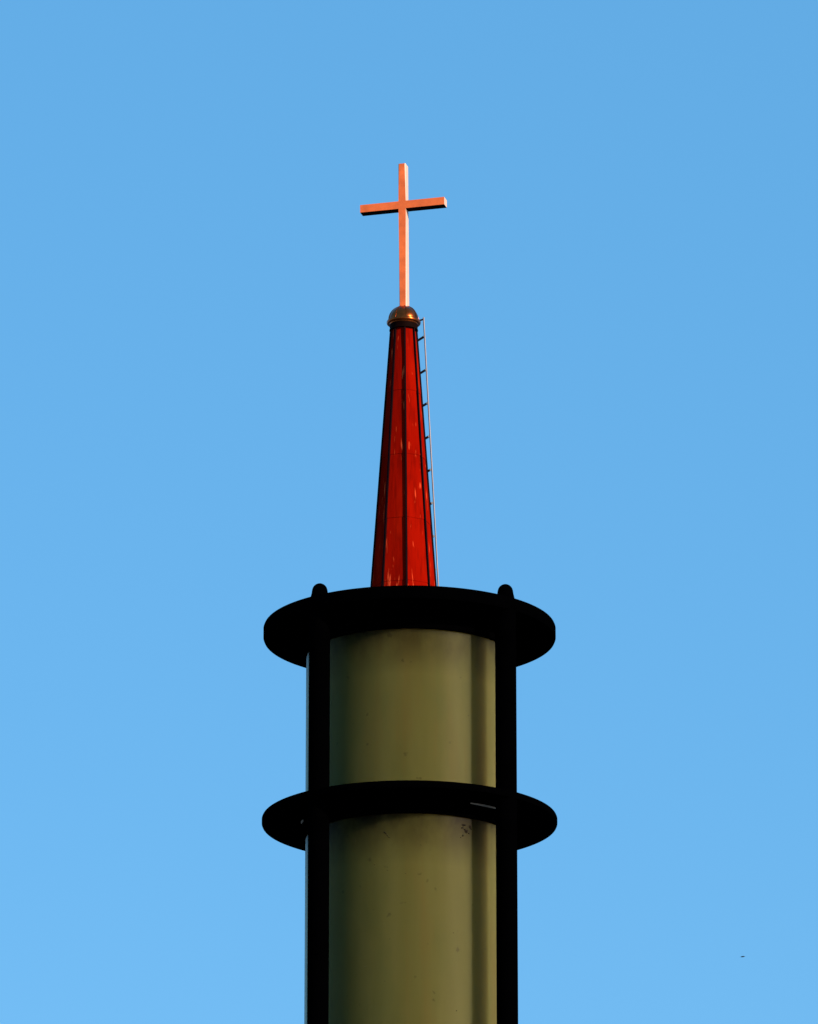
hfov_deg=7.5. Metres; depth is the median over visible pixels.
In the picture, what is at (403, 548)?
church tower
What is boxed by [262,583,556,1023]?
tower
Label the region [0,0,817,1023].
sky
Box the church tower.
[360,163,446,586]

